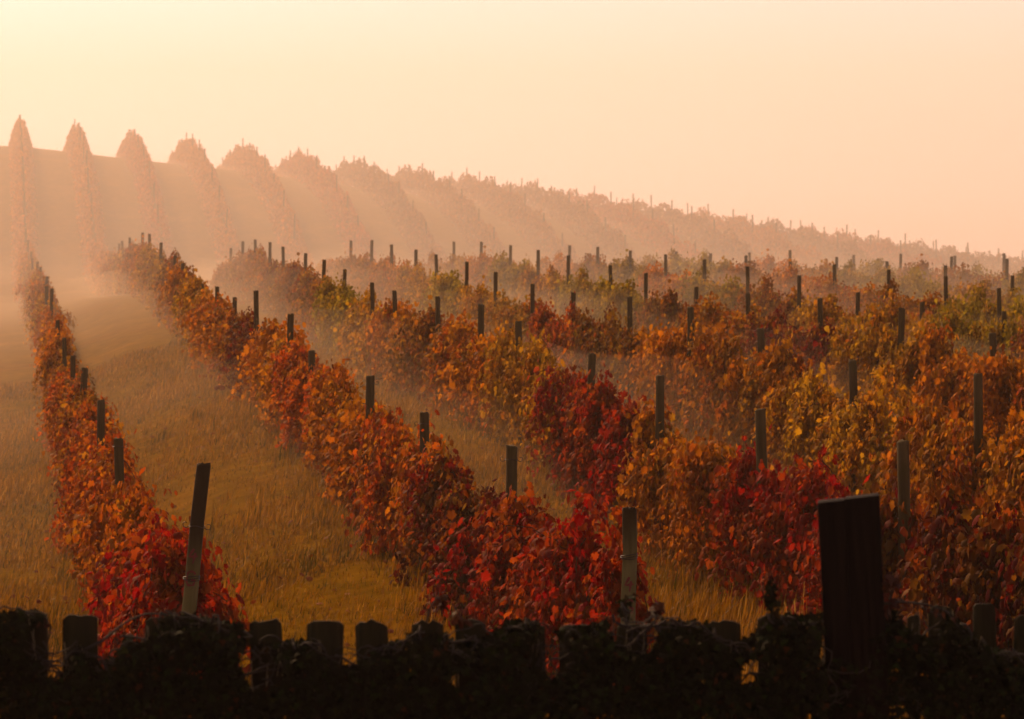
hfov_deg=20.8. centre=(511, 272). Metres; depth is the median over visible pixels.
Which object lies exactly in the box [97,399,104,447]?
trellis post
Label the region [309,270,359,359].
grapevine
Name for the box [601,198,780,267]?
vine row
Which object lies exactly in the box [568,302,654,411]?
grapevine
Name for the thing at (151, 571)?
grapevine
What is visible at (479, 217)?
trellis post
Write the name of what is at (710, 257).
trellis post
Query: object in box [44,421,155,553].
grapevine
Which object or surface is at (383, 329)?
grapevine
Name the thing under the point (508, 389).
grapevine
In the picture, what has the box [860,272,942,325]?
grapevine
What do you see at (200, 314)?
grapevine
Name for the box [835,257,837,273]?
trellis post
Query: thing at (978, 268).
grapevine
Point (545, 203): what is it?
vine row
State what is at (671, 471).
grapevine
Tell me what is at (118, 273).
grapevine
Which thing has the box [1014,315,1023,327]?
grapevine
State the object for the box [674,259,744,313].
grapevine
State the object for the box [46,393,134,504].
grapevine
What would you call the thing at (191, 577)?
end post
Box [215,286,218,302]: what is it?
trellis post
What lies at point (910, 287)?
grapevine
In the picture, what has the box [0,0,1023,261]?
sky
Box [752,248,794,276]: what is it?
grapevine
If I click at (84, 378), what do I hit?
trellis post
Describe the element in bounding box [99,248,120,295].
grapevine
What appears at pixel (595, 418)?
grapevine
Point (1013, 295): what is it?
grapevine
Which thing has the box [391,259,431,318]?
grapevine
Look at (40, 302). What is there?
grapevine
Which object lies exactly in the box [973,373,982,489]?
trellis post
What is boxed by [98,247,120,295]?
grapevine
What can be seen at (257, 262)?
grapevine
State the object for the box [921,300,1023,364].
grapevine
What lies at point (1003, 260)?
trellis post
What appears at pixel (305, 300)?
grapevine
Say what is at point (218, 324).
grapevine
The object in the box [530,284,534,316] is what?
trellis post
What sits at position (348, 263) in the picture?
grapevine
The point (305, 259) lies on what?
trellis post
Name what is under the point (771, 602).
ivy sprig
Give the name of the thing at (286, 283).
grapevine
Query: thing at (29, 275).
grapevine
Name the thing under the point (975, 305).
grapevine
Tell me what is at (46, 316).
grapevine
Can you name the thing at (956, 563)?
grapevine
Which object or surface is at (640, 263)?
grapevine
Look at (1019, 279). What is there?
grapevine
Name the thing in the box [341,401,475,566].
grapevine
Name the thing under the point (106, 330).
ground
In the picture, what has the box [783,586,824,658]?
grass tussock
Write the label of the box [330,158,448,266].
vine row
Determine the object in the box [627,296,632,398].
trellis post
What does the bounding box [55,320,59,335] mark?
trellis post
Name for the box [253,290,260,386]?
trellis post
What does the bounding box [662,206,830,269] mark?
vine row
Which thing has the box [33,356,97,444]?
grapevine
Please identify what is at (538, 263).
trellis post
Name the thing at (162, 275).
grapevine
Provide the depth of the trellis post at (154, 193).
150.61 m
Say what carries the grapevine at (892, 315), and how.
on the ground at (106, 330)
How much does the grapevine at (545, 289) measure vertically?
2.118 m
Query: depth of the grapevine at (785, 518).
29.77 m
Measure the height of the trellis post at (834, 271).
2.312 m
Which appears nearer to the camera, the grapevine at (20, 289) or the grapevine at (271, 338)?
the grapevine at (271, 338)
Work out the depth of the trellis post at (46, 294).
79.17 m
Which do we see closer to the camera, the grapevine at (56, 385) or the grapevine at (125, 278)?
the grapevine at (56, 385)
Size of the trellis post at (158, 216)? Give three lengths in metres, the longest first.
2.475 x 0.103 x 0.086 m
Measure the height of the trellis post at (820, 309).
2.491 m
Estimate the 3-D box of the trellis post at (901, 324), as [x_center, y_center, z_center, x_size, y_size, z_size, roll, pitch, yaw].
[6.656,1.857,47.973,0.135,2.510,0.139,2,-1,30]
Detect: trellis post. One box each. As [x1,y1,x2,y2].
[24,193,24,233]
[25,228,26,250]
[31,258,33,270]
[45,286,48,304]
[50,288,53,315]
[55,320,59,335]
[62,338,66,367]
[70,355,75,379]
[80,367,87,397]
[87,167,88,196]
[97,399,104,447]
[114,437,126,489]
[153,182,154,208]
[157,204,158,241]
[159,242,162,264]
[173,255,176,265]
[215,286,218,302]
[225,209,227,233]
[232,297,236,315]
[241,241,243,257]
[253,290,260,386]
[254,239,256,252]
[264,154,265,171]
[268,242,271,297]
[281,246,284,318]
[283,189,284,225]
[287,313,293,346]
[302,253,306,330]
[308,350,314,381]
[320,259,325,329]
[342,269,346,352]
[349,240,351,256]
[365,375,378,519]
[370,240,373,263]
[370,282,374,369]
[390,244,392,270]
[392,290,398,383]
[414,250,417,271]
[414,411,428,569]
[434,254,437,278]
[435,296,440,393]
[464,261,468,292]
[475,304,483,421]
[478,208,479,238]
[480,242,482,271]
[494,272,497,306]
[500,444,522,621]
[508,245,511,283]
[515,321,522,447]
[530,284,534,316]
[536,250,539,276]
[567,255,569,313]
[568,245,570,263]
[571,292,575,371]
[587,353,595,490]
[596,247,599,267]
[608,265,612,291]
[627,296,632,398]
[629,250,631,272]
[644,273,647,303]
[654,375,663,534]
[664,254,666,276]
[686,306,693,417]
[694,287,698,303]
[703,259,705,286]
[709,253,711,267]
[744,255,747,265]
[745,293,749,355]
[746,266,749,292]
[755,408,766,599]
[757,328,764,394]
[797,275,800,310]
[817,298,823,381]
[832,264,836,289]
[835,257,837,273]
[848,359,857,493]
[855,292,860,317]
[887,269,890,290]
[894,307,904,422]
[897,439,910,600]
[899,253,901,270]
[920,301,924,319]
[944,265,946,275]
[944,276,947,306]
[950,256,952,269]
[953,256,955,273]
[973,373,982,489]
[989,332,999,448]
[997,288,1001,321]
[1001,311,1006,349]
[1002,253,1005,274]
[1005,259,1008,282]
[1010,275,1013,296]
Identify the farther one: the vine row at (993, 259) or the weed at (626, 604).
the vine row at (993, 259)
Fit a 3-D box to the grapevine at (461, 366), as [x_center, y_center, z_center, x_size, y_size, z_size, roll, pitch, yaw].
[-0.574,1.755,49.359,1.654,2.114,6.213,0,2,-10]
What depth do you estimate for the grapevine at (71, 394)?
48.63 m
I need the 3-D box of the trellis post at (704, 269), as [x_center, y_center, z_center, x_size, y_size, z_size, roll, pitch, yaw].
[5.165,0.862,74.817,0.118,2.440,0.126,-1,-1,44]
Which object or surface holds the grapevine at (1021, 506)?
on the ground at (106, 330)
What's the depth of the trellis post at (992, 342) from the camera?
43.09 m
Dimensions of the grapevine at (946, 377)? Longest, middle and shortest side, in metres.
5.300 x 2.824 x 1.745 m
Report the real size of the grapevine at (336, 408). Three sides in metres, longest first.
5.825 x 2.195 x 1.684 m
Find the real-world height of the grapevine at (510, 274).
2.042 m
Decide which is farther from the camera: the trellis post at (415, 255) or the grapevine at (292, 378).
the trellis post at (415, 255)
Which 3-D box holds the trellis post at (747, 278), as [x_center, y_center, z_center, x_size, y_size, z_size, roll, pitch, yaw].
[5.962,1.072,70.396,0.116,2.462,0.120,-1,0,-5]
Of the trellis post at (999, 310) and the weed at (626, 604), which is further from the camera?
the trellis post at (999, 310)
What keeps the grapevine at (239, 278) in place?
on the ground at (106, 330)
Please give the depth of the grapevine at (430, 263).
98.22 m
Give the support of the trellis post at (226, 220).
on the ground at (106, 330)
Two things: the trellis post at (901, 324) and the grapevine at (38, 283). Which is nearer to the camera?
the trellis post at (901, 324)
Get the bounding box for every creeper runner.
[84,609,178,650]
[884,600,958,626]
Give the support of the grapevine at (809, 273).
on the ground at (106, 330)
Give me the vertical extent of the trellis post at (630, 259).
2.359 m
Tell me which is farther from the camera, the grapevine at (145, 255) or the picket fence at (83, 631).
the grapevine at (145, 255)
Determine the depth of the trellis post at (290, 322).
47.12 m
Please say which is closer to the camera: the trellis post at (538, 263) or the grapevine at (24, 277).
the trellis post at (538, 263)
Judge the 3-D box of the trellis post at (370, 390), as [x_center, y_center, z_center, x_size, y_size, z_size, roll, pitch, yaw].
[-1.859,2.489,36.879,0.167,2.266,0.130,0,0,32]
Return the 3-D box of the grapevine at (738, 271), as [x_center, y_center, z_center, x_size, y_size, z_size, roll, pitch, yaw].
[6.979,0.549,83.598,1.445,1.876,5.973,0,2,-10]
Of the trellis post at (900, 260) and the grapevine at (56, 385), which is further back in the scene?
the trellis post at (900, 260)
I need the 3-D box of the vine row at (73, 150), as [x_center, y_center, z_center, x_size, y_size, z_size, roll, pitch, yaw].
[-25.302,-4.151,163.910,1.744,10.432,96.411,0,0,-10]
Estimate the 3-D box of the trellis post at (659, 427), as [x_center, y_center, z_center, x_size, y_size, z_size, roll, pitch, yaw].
[1.886,2.599,35.753,0.126,2.572,0.141,1,-1,0]
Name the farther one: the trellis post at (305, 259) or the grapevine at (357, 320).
the trellis post at (305, 259)
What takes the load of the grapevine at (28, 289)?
on the ground at (106, 330)
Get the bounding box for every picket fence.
[3,610,810,718]
[892,603,1023,718]
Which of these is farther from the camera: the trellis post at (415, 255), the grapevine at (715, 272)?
the grapevine at (715, 272)
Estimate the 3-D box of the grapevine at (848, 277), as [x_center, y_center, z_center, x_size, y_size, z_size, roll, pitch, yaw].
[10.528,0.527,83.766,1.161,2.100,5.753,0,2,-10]
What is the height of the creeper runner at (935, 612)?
0.087 m
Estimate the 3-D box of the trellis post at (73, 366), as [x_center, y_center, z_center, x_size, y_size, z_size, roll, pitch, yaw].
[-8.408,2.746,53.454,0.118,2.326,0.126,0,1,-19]
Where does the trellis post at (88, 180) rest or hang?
on the ground at (106, 330)
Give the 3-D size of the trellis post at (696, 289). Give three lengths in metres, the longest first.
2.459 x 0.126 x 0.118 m
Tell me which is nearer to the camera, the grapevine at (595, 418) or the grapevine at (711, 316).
the grapevine at (595, 418)
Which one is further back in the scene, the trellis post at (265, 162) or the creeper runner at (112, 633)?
the trellis post at (265, 162)
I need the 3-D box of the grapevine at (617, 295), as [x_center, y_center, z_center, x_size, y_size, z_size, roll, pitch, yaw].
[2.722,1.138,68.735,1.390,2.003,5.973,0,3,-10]
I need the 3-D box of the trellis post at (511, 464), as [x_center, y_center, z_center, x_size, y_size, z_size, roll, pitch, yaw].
[-0.011,2.857,27.121,0.191,2.368,0.146,0,0,39]
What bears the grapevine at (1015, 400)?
on the ground at (106, 330)
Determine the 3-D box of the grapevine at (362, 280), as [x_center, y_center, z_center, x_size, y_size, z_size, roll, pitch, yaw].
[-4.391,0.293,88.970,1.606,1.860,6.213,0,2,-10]
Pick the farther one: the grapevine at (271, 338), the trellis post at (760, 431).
the grapevine at (271, 338)
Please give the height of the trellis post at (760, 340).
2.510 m
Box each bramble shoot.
[37,618,54,645]
[426,594,473,631]
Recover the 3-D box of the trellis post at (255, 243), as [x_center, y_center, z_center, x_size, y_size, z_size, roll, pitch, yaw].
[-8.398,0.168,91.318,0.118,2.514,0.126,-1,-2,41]
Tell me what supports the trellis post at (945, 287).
on the ground at (106, 330)
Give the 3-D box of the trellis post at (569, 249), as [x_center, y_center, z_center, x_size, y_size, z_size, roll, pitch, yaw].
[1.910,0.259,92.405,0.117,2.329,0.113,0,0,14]
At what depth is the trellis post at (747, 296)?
57.22 m
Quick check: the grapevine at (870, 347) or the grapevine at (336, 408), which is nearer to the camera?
the grapevine at (336, 408)
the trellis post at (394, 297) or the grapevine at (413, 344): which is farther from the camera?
the trellis post at (394, 297)
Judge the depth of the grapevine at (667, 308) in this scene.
64.03 m
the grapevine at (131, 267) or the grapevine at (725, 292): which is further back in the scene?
the grapevine at (131, 267)
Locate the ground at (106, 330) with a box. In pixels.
[0,146,1023,687]
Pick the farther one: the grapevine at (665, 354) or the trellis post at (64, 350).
the trellis post at (64, 350)
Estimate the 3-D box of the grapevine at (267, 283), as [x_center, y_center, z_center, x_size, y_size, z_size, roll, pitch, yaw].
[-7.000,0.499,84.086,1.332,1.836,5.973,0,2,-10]
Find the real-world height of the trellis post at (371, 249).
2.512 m
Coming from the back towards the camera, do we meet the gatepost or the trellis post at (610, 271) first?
the trellis post at (610, 271)
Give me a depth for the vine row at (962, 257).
159.70 m
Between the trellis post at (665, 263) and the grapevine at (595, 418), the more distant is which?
the trellis post at (665, 263)
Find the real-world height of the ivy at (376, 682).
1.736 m
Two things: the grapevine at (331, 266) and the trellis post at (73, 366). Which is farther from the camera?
the grapevine at (331, 266)
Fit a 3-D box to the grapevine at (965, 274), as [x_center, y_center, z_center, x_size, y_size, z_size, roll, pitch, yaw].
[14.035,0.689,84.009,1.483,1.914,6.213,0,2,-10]
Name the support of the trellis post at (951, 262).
on the ground at (106, 330)
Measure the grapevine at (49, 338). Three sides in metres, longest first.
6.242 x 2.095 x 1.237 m
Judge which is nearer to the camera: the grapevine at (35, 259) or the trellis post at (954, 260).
the trellis post at (954, 260)
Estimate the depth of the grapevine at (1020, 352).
51.21 m
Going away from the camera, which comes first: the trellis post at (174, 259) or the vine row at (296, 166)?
the trellis post at (174, 259)
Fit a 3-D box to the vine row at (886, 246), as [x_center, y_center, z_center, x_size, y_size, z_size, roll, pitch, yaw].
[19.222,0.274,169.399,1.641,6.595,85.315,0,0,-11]
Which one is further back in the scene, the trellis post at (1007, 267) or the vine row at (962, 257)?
the vine row at (962, 257)
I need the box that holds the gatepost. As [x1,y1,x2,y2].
[817,493,888,718]
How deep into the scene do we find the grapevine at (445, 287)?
73.31 m
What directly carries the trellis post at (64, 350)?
on the ground at (106, 330)
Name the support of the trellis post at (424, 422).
on the ground at (106, 330)
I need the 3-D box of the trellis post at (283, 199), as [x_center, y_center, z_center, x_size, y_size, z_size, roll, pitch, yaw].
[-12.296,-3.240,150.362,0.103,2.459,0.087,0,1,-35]
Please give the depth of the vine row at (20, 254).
146.98 m
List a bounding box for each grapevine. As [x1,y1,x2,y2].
[12,268,43,318]
[17,256,39,304]
[18,263,42,304]
[19,263,44,312]
[19,268,57,328]
[20,276,57,331]
[22,264,46,320]
[23,292,77,357]
[26,276,56,345]
[29,302,74,369]
[29,339,78,409]
[32,368,118,461]
[33,310,79,396]
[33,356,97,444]
[39,370,122,484]
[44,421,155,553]
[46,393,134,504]
[57,429,177,603]
[73,472,182,648]
[81,507,255,718]
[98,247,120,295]
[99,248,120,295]
[108,246,126,295]
[114,240,134,294]
[116,244,136,294]
[124,235,147,296]
[129,241,167,304]
[139,246,170,310]
[152,248,187,324]
[153,262,202,336]
[169,268,212,351]
[177,283,231,369]
[198,299,242,385]
[208,256,226,296]
[212,250,247,301]
[214,306,267,401]
[226,317,319,423]
[229,242,251,302]
[238,243,274,309]
[250,259,292,318]
[260,331,356,462]
[269,252,316,330]
[289,264,330,342]
[299,358,415,508]
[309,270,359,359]
[311,260,326,276]
[318,257,342,281]
[331,248,366,298]
[333,285,387,379]
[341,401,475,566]
[348,252,385,307]
[352,297,426,394]
[369,245,412,308]
[384,295,457,410]
[388,435,549,628]
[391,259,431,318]
[417,267,472,323]
[418,249,447,278]
[427,309,508,435]
[427,481,663,684]
[439,252,468,284]
[454,275,500,337]
[460,245,499,293]
[473,313,585,475]
[482,250,529,304]
[484,284,543,351]
[515,258,571,318]
[521,253,549,268]
[521,359,655,530]
[524,291,598,378]
[540,250,579,280]
[552,264,608,324]
[565,253,610,288]
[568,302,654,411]
[587,275,649,333]
[595,249,651,296]
[604,388,769,587]
[614,316,740,437]
[620,252,648,268]
[632,279,704,344]
[635,260,691,327]
[641,243,691,279]
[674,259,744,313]
[676,249,732,286]
[680,291,764,365]
[681,311,813,478]
[690,424,880,614]
[715,258,770,290]
[730,272,803,326]
[740,297,847,388]
[751,362,937,517]
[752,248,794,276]
[752,259,822,304]
[781,289,858,380]
[792,256,838,285]
[803,271,876,318]
[820,299,935,425]
[825,258,891,297]
[837,289,937,385]
[847,258,898,279]
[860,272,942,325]
[862,454,1023,675]
[875,393,1023,526]
[876,262,950,304]
[894,253,956,294]
[911,312,1023,443]
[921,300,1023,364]
[932,280,1023,329]
[939,262,1009,296]
[939,277,1011,311]
[954,261,1000,285]
[999,261,1023,296]
[1002,282,1023,311]
[1008,321,1023,406]
[1013,384,1023,434]
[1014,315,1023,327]
[1015,473,1023,518]
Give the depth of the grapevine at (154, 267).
84.09 m
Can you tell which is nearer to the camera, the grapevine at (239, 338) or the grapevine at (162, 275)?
the grapevine at (239, 338)
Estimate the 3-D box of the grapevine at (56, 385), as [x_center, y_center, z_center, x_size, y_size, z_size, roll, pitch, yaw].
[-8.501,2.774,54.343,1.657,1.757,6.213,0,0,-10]
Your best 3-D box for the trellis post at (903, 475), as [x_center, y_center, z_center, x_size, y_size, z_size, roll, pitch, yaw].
[3.653,2.857,25.932,0.118,2.620,0.209,0,0,38]
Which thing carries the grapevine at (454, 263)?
on the ground at (106, 330)
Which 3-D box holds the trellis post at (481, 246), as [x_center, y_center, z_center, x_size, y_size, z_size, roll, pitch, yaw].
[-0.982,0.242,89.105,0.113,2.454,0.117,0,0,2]
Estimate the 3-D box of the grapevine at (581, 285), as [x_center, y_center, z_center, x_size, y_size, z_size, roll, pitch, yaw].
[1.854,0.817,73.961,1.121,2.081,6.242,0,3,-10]
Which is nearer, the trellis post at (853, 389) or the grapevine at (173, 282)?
the trellis post at (853, 389)
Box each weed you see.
[615,593,637,622]
[642,601,665,624]
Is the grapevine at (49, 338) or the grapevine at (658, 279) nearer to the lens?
the grapevine at (49, 338)
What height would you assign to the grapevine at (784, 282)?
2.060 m
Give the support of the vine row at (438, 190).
on the ground at (106, 330)
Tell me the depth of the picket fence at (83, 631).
9.20 m
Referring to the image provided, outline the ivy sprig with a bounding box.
[763,579,780,621]
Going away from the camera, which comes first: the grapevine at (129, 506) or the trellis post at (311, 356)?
the grapevine at (129, 506)
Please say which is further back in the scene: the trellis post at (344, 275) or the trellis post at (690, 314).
the trellis post at (344, 275)
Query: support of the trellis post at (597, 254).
on the ground at (106, 330)
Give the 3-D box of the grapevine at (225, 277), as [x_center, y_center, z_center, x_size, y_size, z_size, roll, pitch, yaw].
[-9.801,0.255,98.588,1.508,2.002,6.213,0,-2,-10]
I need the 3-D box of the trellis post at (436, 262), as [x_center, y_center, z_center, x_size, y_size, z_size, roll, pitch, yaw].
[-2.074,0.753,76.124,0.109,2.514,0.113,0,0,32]
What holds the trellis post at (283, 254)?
on the ground at (106, 330)
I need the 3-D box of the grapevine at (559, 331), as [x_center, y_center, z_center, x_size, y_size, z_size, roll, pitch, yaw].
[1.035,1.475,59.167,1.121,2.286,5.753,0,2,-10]
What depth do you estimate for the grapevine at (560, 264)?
93.28 m
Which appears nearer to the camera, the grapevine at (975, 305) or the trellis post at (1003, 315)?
the trellis post at (1003, 315)
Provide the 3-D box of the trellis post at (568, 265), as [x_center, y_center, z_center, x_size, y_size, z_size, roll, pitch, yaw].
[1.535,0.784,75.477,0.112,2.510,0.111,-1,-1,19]
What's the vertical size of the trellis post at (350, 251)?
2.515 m
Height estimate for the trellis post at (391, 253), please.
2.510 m
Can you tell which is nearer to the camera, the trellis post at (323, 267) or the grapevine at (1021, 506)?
the grapevine at (1021, 506)
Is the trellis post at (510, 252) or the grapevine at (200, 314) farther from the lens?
the trellis post at (510, 252)
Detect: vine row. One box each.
[8,118,40,304]
[63,123,114,295]
[115,129,174,258]
[167,138,240,266]
[215,144,316,268]
[271,149,378,262]
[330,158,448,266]
[385,164,512,259]
[428,172,580,263]
[475,180,644,264]
[529,188,701,264]
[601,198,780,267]
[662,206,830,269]
[706,215,905,271]
[777,225,943,274]
[836,235,1019,276]
[877,242,1023,275]
[949,250,1023,272]
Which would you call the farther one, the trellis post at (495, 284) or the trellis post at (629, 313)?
the trellis post at (495, 284)
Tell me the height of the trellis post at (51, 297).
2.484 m
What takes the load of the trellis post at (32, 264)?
on the ground at (106, 330)
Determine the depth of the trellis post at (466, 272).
71.43 m
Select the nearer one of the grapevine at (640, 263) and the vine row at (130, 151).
the grapevine at (640, 263)
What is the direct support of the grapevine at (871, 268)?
on the ground at (106, 330)
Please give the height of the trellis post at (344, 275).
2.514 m
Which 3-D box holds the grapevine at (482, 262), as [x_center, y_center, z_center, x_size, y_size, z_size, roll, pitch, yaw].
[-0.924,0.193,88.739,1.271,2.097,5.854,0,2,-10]
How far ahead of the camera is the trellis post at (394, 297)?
58.91 m
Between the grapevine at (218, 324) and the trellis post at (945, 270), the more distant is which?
the trellis post at (945, 270)
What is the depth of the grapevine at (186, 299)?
68.97 m
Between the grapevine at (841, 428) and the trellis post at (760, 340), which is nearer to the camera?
the grapevine at (841, 428)
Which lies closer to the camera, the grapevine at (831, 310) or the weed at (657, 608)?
the weed at (657, 608)
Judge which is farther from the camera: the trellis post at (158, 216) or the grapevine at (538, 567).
the trellis post at (158, 216)
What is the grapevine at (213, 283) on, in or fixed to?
on the ground at (106, 330)
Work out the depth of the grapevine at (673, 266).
92.36 m
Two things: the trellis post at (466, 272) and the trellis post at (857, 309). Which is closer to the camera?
the trellis post at (857, 309)
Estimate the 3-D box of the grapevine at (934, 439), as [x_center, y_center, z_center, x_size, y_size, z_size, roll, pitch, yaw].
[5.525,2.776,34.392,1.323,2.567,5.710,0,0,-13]
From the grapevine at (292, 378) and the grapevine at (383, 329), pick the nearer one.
the grapevine at (292, 378)
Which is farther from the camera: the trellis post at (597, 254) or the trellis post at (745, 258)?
the trellis post at (597, 254)
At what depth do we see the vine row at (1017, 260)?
167.14 m
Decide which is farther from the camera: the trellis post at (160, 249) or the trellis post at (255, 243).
the trellis post at (255, 243)
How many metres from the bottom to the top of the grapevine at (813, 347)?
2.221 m
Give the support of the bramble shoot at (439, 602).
attached to the ivy at (376, 682)
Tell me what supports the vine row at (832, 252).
on the ground at (106, 330)
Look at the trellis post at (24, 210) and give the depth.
144.93 m
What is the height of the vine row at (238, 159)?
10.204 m
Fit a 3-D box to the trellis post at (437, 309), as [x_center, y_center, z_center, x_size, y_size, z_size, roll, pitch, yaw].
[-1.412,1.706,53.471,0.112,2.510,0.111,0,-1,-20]
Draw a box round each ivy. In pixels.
[0,602,870,718]
[745,599,1023,718]
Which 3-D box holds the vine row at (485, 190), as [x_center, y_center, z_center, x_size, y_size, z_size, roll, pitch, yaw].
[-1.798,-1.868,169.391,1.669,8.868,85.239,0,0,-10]
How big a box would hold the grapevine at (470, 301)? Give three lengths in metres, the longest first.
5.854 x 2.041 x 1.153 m
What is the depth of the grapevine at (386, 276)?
84.40 m
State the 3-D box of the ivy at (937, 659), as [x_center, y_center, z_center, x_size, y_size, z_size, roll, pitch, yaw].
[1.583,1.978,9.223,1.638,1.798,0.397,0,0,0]
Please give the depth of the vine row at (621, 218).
158.08 m
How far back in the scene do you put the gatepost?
9.17 m
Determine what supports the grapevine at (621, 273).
on the ground at (106, 330)
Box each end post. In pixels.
[181,462,210,614]
[620,507,637,624]
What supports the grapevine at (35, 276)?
on the ground at (106, 330)
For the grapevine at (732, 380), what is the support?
on the ground at (106, 330)
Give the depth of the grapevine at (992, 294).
73.56 m
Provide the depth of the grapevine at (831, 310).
63.72 m
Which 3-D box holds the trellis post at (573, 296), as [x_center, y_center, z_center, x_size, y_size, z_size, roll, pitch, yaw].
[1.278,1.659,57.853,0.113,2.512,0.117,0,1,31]
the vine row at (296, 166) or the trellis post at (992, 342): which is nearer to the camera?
the trellis post at (992, 342)
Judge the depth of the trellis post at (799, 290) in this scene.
65.93 m
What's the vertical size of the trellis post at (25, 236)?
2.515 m
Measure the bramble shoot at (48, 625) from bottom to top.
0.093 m
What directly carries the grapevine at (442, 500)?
on the ground at (106, 330)
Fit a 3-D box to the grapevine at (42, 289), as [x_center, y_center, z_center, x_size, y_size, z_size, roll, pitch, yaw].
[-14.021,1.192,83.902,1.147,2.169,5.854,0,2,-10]
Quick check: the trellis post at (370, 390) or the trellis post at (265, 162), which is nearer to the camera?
the trellis post at (370, 390)
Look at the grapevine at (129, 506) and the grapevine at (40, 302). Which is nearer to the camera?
the grapevine at (129, 506)
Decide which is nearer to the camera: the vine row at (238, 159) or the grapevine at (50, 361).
the grapevine at (50, 361)
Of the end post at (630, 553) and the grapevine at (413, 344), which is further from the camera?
the grapevine at (413, 344)
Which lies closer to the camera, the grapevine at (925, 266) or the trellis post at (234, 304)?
the trellis post at (234, 304)
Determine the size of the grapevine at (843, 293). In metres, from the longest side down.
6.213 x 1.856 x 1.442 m
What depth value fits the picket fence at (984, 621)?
9.89 m
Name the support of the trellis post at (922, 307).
on the ground at (106, 330)
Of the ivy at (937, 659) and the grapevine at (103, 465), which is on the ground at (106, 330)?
the grapevine at (103, 465)
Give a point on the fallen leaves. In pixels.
(308, 578)
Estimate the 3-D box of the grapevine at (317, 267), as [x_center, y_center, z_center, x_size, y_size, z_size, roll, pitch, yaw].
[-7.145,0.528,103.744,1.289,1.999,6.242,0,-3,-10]
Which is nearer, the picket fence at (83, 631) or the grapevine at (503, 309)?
the picket fence at (83, 631)
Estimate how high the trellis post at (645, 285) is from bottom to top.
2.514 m
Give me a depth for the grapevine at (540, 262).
97.23 m
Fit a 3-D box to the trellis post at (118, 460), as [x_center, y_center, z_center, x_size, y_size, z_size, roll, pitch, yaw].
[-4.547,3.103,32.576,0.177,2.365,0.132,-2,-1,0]
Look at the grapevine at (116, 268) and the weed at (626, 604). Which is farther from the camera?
the grapevine at (116, 268)
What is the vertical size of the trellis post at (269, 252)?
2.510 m
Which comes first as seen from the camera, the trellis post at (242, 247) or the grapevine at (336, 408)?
the grapevine at (336, 408)
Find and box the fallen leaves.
[1,392,805,654]
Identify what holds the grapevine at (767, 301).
on the ground at (106, 330)
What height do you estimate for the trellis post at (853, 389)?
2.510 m
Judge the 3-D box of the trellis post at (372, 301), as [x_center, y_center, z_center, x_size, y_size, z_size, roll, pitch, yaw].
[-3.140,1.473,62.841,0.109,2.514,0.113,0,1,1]
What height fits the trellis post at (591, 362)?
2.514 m
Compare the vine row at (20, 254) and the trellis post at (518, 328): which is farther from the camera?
the vine row at (20, 254)
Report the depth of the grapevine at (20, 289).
103.47 m
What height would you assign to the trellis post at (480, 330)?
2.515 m
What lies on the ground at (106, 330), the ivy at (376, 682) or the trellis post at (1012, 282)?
the trellis post at (1012, 282)
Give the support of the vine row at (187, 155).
on the ground at (106, 330)
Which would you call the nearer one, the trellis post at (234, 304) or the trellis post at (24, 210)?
the trellis post at (234, 304)
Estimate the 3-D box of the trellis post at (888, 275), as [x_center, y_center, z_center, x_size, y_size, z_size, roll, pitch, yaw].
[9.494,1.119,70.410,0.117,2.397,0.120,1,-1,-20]
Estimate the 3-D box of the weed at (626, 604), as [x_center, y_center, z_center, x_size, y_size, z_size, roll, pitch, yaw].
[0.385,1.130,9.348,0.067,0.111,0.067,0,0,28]
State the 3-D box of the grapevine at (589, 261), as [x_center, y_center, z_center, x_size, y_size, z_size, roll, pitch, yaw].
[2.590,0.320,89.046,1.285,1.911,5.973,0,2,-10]
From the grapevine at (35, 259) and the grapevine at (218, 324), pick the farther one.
the grapevine at (35, 259)

